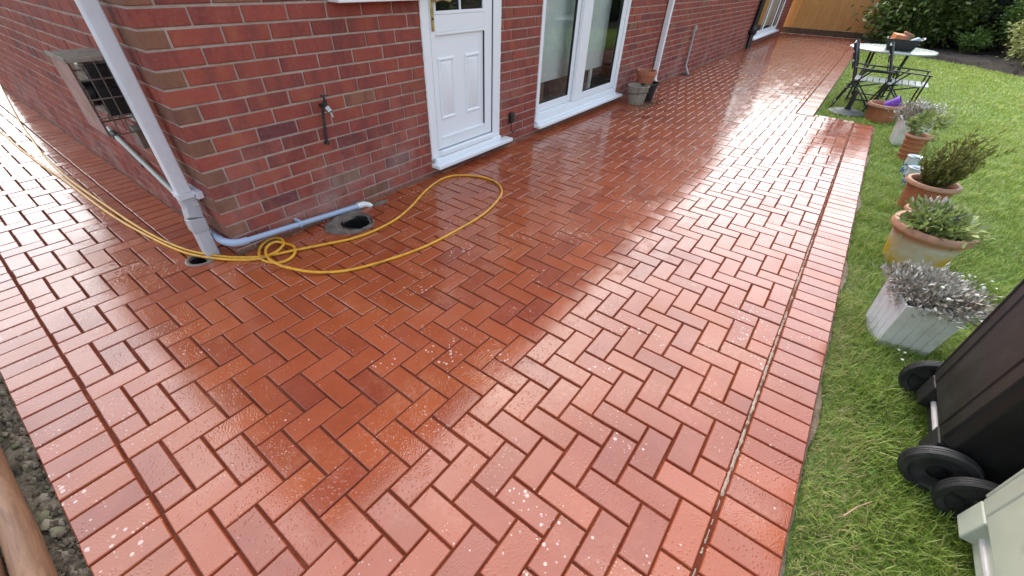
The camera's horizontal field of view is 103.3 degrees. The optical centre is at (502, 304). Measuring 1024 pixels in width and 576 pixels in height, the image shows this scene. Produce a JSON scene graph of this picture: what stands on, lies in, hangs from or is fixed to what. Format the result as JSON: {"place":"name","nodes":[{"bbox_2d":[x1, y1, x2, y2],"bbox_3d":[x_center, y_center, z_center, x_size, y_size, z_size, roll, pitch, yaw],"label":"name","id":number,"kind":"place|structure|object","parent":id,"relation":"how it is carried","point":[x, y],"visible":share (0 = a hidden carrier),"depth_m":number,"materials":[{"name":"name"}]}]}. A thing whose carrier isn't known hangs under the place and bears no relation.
{"place":"outdoors","nodes":[
{"label":"outdoors","id":0,"kind":"place"},
{"bbox_2d":[0,374,92,575],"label":"soil strip","id":1,"kind":"object","parent":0,"point":[21,475],"visible":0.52,"depth_m":1.31,"materials":[{"name":"soil"}]},
{"bbox_2d":[0,552,8,575],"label":"edging log","id":2,"kind":"object","parent":1,"relation":"on","point":[3,571],"visible":1,"depth_m":1.08,"materials":[{"name":"brown wood"}]},
{"bbox_2d":[0,445,57,575],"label":"edging log","id":3,"kind":"object","parent":1,"relation":"on","point":[24,549],"visible":1,"depth_m":1.12,"materials":[{"name":"brown wood"}]},
{"bbox_2d":[0,380,89,575],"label":"soil clods","id":4,"kind":"object","parent":1,"relation":"on","point":[55,528],"visible":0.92,"depth_m":1.29,"materials":[{"name":"grey soil"}]},
{"bbox_2d":[0,33,874,575],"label":"patio","id":5,"kind":"structure","parent":0,"point":[594,341],"depth_m":1.78,"materials":[{"name":"red brick"}]},
{"bbox_2d":[185,251,217,266],"bbox_3d":[-1.705,-0.211,2.330,0.162,0.141,0.162,27,46,27],"label":"downpipe gully","id":6,"kind":"object","parent":5,"relation":"in","point":[191,261],"visible":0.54,"depth_m":2.29,"materials":[{"name":"ceramic"}]},
{"bbox_2d":[0,84,502,273],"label":"garden hose","id":7,"kind":"object","parent":5,"relation":"on","point":[294,250],"visible":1,"depth_m":2.43,"materials":[{"name":"yellow rubber"}]},
{"bbox_2d":[324,208,373,234],"bbox_3d":[-0.989,-0.503,2.701,0.318,0.155,0.386,27,46,27],"label":"open gully","id":8,"kind":"object","parent":5,"relation":"in","point":[357,221],"visible":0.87,"depth_m":2.68,"materials":[{"name":"grey concrete"}]},
{"bbox_2d":[371,199,387,206],"bbox_3d":[-0.878,-0.725,2.873,0.058,0.011,0.162,27,46,27],"label":"mortar dab","id":9,"kind":"object","parent":5,"relation":"on","point":[380,202],"visible":1,"depth_m":2.86,"materials":[{"name":"grey concrete"}]},
{"bbox_2d":[0,0,792,254],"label":"brick house","id":10,"kind":"structure","parent":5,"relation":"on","point":[412,90],"depth_m":2.60,"materials":[{"name":"red brick"}]},
{"bbox_2d":[44,48,150,148],"bbox_3d":[-2.056,-1.042,2.103,0.322,0.462,0.192,27,46,27],"label":"flue guard","id":11,"kind":"object","parent":10,"relation":"attached to","point":[96,86],"visible":0.83,"depth_m":2.00,"materials":[{"name":"metal"}]},
{"bbox_2d":[106,126,172,191],"bbox_3d":[-2.157,-0.823,2.487,1.078,0.317,0.040,27,46,27],"label":"condensate pipe","id":12,"kind":"object","parent":10,"relation":"attached to","point":[143,163],"visible":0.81,"depth_m":2.52,"materials":[{"name":"white plastic"}]},
{"bbox_2d":[74,0,219,260],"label":"downpipe","id":13,"kind":"object","parent":10,"relation":"attached to","point":[186,194],"visible":0.92,"depth_m":1.92,"materials":[{"name":"white plastic"}]},
{"bbox_2d":[209,201,372,246],"bbox_3d":[-1.278,-0.499,2.521,1.022,0.138,0.324,-20,44,-24],"label":"waste pipe","id":14,"kind":"object","parent":10,"relation":"attached to","point":[220,239],"visible":0.93,"depth_m":2.43,"materials":[{"name":"white plastic"}]},
{"bbox_2d":[319,95,333,144],"bbox_3d":[-1.035,-1.084,2.383,0.098,0.282,0.047,14,41,14],"label":"garden tap","id":15,"kind":"object","parent":10,"relation":"attached to","point":[326,107],"visible":1,"depth_m":2.35,"materials":[{"name":"metal"}]},
{"bbox_2d":[327,0,413,2],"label":"window","id":16,"kind":"structure","parent":10,"relation":"in","point":[334,1],"depth_m":2.20,"materials":[{"name":"white plastic"}]},
{"bbox_2d":[418,0,512,169],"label":"door","id":17,"kind":"structure","parent":10,"relation":"in","point":[461,49],"depth_m":3.15,"materials":[{"name":"white plastic"}]},
{"bbox_2d":[508,112,515,132],"bbox_3d":[0.097,-1.718,3.824,0.034,0.190,0.114,27,46,27],"label":"cable box","id":18,"kind":"object","parent":10,"relation":"attached to","point":[511,117],"visible":1,"depth_m":3.77,"materials":[{"name":"black plastic"}]},
{"bbox_2d":[539,82,543,102],"bbox_3d":[0.258,-2.321,4.478,0.330,0.360,0.420,27,46,27],"label":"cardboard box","id":19,"kind":"object","parent":10,"relation":"in","point":[541,92],"depth_m":4.54,"materials":[{"name":"brown cardboard"}]},
{"bbox_2d":[549,76,566,96],"bbox_3d":[0.840,-2.861,5.090,0.380,0.440,0.300,27,46,27],"label":"cardboard box","id":20,"kind":"object","parent":10,"relation":"in","point":[557,87],"visible":0.16,"depth_m":5.09,"materials":[{"name":"brown cardboard"}]},
{"bbox_2d":[541,0,611,88],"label":"curtain","id":21,"kind":"object","parent":10,"relation":"in","point":[559,18],"visible":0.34,"depth_m":4.33,"materials":[{"name":"white fabric"}]},
{"bbox_2d":[534,0,631,128],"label":"patio door","id":22,"kind":"structure","parent":10,"relation":"in","point":[575,100],"depth_m":4.41,"materials":[{"name":"white plastic"}]},
{"bbox_2d":[653,0,674,80],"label":"downpipe","id":23,"kind":"object","parent":10,"relation":"attached to","point":[669,11],"visible":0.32,"depth_m":5.64,"materials":[{"name":"white plastic"}]},
{"bbox_2d":[679,26,697,75],"bbox_3d":[3.123,-4.196,6.713,0.165,0.709,0.260,27,46,27],"label":"hooked pipe","id":24,"kind":"object","parent":10,"relation":"attached to","point":[687,73],"visible":0.98,"depth_m":6.80,"materials":[{"name":"grey metal"}]},
{"bbox_2d":[745,0,765,47],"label":"downpipe","id":25,"kind":"object","parent":10,"relation":"attached to","point":[752,31],"visible":1,"depth_m":9.37,"materials":[{"name":"black plastic"}]},
{"bbox_2d":[752,0,785,40],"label":"window","id":26,"kind":"structure","parent":10,"relation":"in","point":[761,32],"depth_m":10.57,"materials":[{"name":"white plastic"}]},
{"bbox_2d":[626,83,649,104],"bbox_3d":[1.731,-2.717,5.226,0.280,0.215,0.280,27,46,27],"label":"wooden bucket","id":27,"kind":"object","parent":5,"relation":"on","point":[637,93],"visible":1,"depth_m":5.17,"materials":[{"name":"grey wood"}]},
{"bbox_2d":[627,99,663,114],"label":"fallen leaves","id":28,"kind":"object","parent":5,"relation":"on","point":[640,107],"visible":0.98,"depth_m":5.21,"materials":[{"name":"brown plant"}]},
{"bbox_2d":[636,81,659,101],"bbox_3d":[1.902,-2.839,5.381,0.300,0.215,0.300,27,46,27],"label":"black pot","id":29,"kind":"object","parent":5,"relation":"on","point":[654,85],"visible":0.41,"depth_m":5.29,"materials":[{"name":"plastic"}]},
{"bbox_2d":[636,68,656,83],"bbox_3d":[1.859,-2.943,5.301,0.260,0.225,0.260,27,46,27],"label":"terracotta pot","id":30,"kind":"object","parent":29,"relation":"in","point":[646,75],"visible":0.66,"depth_m":5.21,"materials":[{"name":"orange ceramic"}]},
{"bbox_2d":[781,43,1023,575],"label":"lawn","id":31,"kind":"structure","parent":0,"point":[792,557],"depth_m":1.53,"materials":[{"name":"green plant"}]},
{"bbox_2d":[827,90,864,117],"bbox_3d":[4.481,-2.609,5.210,0.420,0.270,0.420,27,46,27],"label":"parasol base","id":32,"kind":"object","parent":31,"relation":"on","point":[847,110],"visible":0.95,"depth_m":5.20,"materials":[{"name":"black paint"}]},
{"bbox_2d":[842,501,871,516],"bbox_3d":[1.126,0.646,1.286,0.130,0.013,0.008,-13,42,-17],"label":"twig","id":33,"kind":"object","parent":31,"relation":"on","point":[848,512],"visible":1,"depth_m":1.28,"materials":[{"name":"beige wood"}]},
{"bbox_2d":[829,39,894,108],"bbox_3d":[4.669,-2.928,5.222,0.567,0.762,0.436,27,46,27],"label":"folding chair","id":34,"kind":"object","parent":31,"relation":"on","point":[856,78],"visible":0.93,"depth_m":5.17,"materials":[{"name":"black paint"}]},
{"bbox_2d":[864,100,905,122],"bbox_3d":[4.683,-2.378,4.999,0.386,0.193,0.386,27,46,27],"label":"terracotta bowl","id":35,"kind":"object","parent":31,"relation":"on","point":[877,111],"visible":0.78,"depth_m":4.93,"materials":[{"name":"ceramic"}]},
{"bbox_2d":[884,95,901,106],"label":"purple pot","id":36,"kind":"object","parent":35,"relation":"in","point":[897,100],"visible":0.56,"depth_m":4.86,"materials":[{"name":"plastic"}]},
{"bbox_2d":[844,43,938,101],"bbox_3d":[5.270,-3.219,5.689,0.980,0.652,0.980,27,46,27],"label":"garden table","id":37,"kind":"object","parent":31,"relation":"on","point":[875,48],"visible":0.67,"depth_m":5.48,"materials":[{"name":"black paint"}]},
{"bbox_2d":[886,36,925,51],"bbox_3d":[5.242,-3.421,5.297,0.393,0.143,0.360,27,46,27],"label":"basket","id":38,"kind":"object","parent":37,"relation":"on","point":[911,45],"visible":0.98,"depth_m":5.21,"materials":[{"name":"black plastic"}]},
{"bbox_2d":[890,32,906,39],"bbox_3d":[5.134,-3.469,5.268,0.110,0.085,0.150,17,46,8],"label":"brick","id":39,"kind":"object","parent":38,"relation":"in","point":[898,36],"visible":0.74,"depth_m":5.21,"materials":[{"name":"brick"}]},
{"bbox_2d":[904,31,914,39],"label":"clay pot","id":40,"kind":"object","parent":38,"relation":"in","point":[909,35],"visible":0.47,"depth_m":5.25,"materials":[{"name":"ceramic"}]},
{"bbox_2d":[862,42,932,114],"bbox_3d":[4.997,-2.817,5.100,0.567,0.762,0.436,27,46,27],"label":"folding chair","id":41,"kind":"object","parent":31,"relation":"on","point":[916,84],"visible":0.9,"depth_m":5.01,"materials":[{"name":"black paint"}]},
{"bbox_2d":[900,154,921,174],"bbox_3d":[3.637,-1.249,3.619,0.110,0.160,0.110,27,46,27],"label":"glazed pot","id":42,"kind":"object","parent":31,"relation":"on","point":[910,160],"visible":0.72,"depth_m":3.60,"materials":[{"name":"blue ceramic"}]},
{"bbox_2d":[901,165,920,185],"bbox_3d":[3.443,-1.081,3.412,0.116,0.155,0.116,27,46,27],"label":"glazed pot","id":43,"kind":"object","parent":31,"relation":"on","point":[913,169],"visible":0.52,"depth_m":3.39,"materials":[{"name":"blue ceramic"}]},
{"bbox_2d":[884,96,955,144],"bbox_3d":[4.258,-1.863,4.157,0.484,0.451,0.604,10,40,10],"label":"square planter","id":44,"kind":"object","parent":31,"relation":"on","point":[899,131],"visible":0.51,"depth_m":4.17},
{"bbox_2d":[904,196,947,209],"bbox_3d":[2.796,-0.593,2.698,0.225,0.281,0.231,27,46,27],"label":"terracotta pot","id":45,"kind":"object","parent":31,"relation":"on","point":[906,207],"visible":0.11,"depth_m":2.69,"materials":[{"name":"ceramic"}]},
{"bbox_2d":[896,109,960,160],"bbox_3d":[3.993,-1.617,3.850,0.364,0.450,0.307,9,40,9],"label":"ribbed pot","id":46,"kind":"object","parent":31,"relation":"on","point":[913,141],"visible":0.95,"depth_m":3.81,"materials":[{"name":"ceramic"}]},
{"bbox_2d":[865,258,1003,354],"bbox_3d":[1.924,0.004,1.860,0.488,0.386,0.498,15,41,15],"label":"square planter","id":47,"kind":"object","parent":31,"relation":"on","point":[915,306],"visible":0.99,"depth_m":1.79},
{"bbox_2d":[881,194,1001,268],"bbox_3d":[2.471,-0.411,2.362,0.495,0.412,0.505,27,46,27],"label":"stained pot","id":48,"kind":"object","parent":31,"relation":"on","point":[944,233],"visible":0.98,"depth_m":2.29,"materials":[{"name":"beige ceramic"}]},
{"bbox_2d":[897,127,1019,209],"bbox_3d":[3.176,-0.968,2.902,0.393,0.618,0.417,-15,43,-20],"label":"terracotta pot","id":49,"kind":"object","parent":31,"relation":"on","point":[941,179],"visible":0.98,"depth_m":2.87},
{"bbox_2d":[897,279,1023,491],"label":"wheelie bin","id":50,"kind":"object","parent":31,"relation":"on","point":[969,391],"visible":0.91,"depth_m":1.29,"materials":[{"name":"black plastic"}]},
{"bbox_2d":[931,469,1023,575],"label":"wheelie bin","id":51,"kind":"object","parent":31,"relation":"on","point":[988,516],"visible":0.99,"depth_m":1.13,"materials":[{"name":"green plastic"}]},
{"bbox_2d":[861,30,1023,76],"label":"planting bed","id":52,"kind":"object","parent":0,"point":[988,60],"visible":0.16,"depth_m":9.05,"materials":[{"name":"soil"}]},
{"bbox_2d":[781,0,1016,48],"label":"board fence","id":53,"kind":"object","parent":52,"relation":"on","point":[818,17],"visible":0.33,"depth_m":11.96,"materials":[{"name":"brown wood"}]},
{"bbox_2d":[846,0,1007,48],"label":"laurel shrub","id":54,"kind":"object","parent":52,"relation":"on","point":[901,16],"visible":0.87,"depth_m":9.96,"materials":[{"name":"green plant"}]},
{"bbox_2d":[954,24,998,52],"bbox_3d":[11.030,-6.165,9.487,0.796,0.676,0.767,5,40,4],"label":"shrub","id":55,"kind":"object","parent":52,"relation":"on","point":[980,38],"visible":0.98,"depth_m":9.42,"materials":[{"name":"green plant"}]},
{"bbox_2d":[933,0,1022,50],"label":"conifer hedge","id":56,"kind":"object","parent":52,"relation":"on","point":[991,20],"visible":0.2,"depth_m":9.80,"materials":[{"name":"green plant"}]},
{"bbox_2d":[988,2,1019,54],"bbox_3d":[12.805,-6.858,8.981,3.078,3.916,2.054,-9,41,-13],"label":"conifer hedge","id":57,"kind":"object","parent":52,"relation":"on","point":[1004,35],"visible":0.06,"depth_m":9.62,"materials":[{"name":"green plant"}]},
{"bbox_2d":[990,0,1023,55],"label":"green shrub","id":58,"kind":"object","parent":52,"relation":"on","point":[1016,10],"visible":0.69,"depth_m":9.11,"materials":[{"name":"green plant"}]},
{"bbox_2d":[1004,14,1023,66],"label":"variegated shrub","id":59,"kind":"object","parent":52,"relation":"on","point":[1019,48],"visible":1,"depth_m":8.13,"materials":[{"name":"green plant"}]}
]}

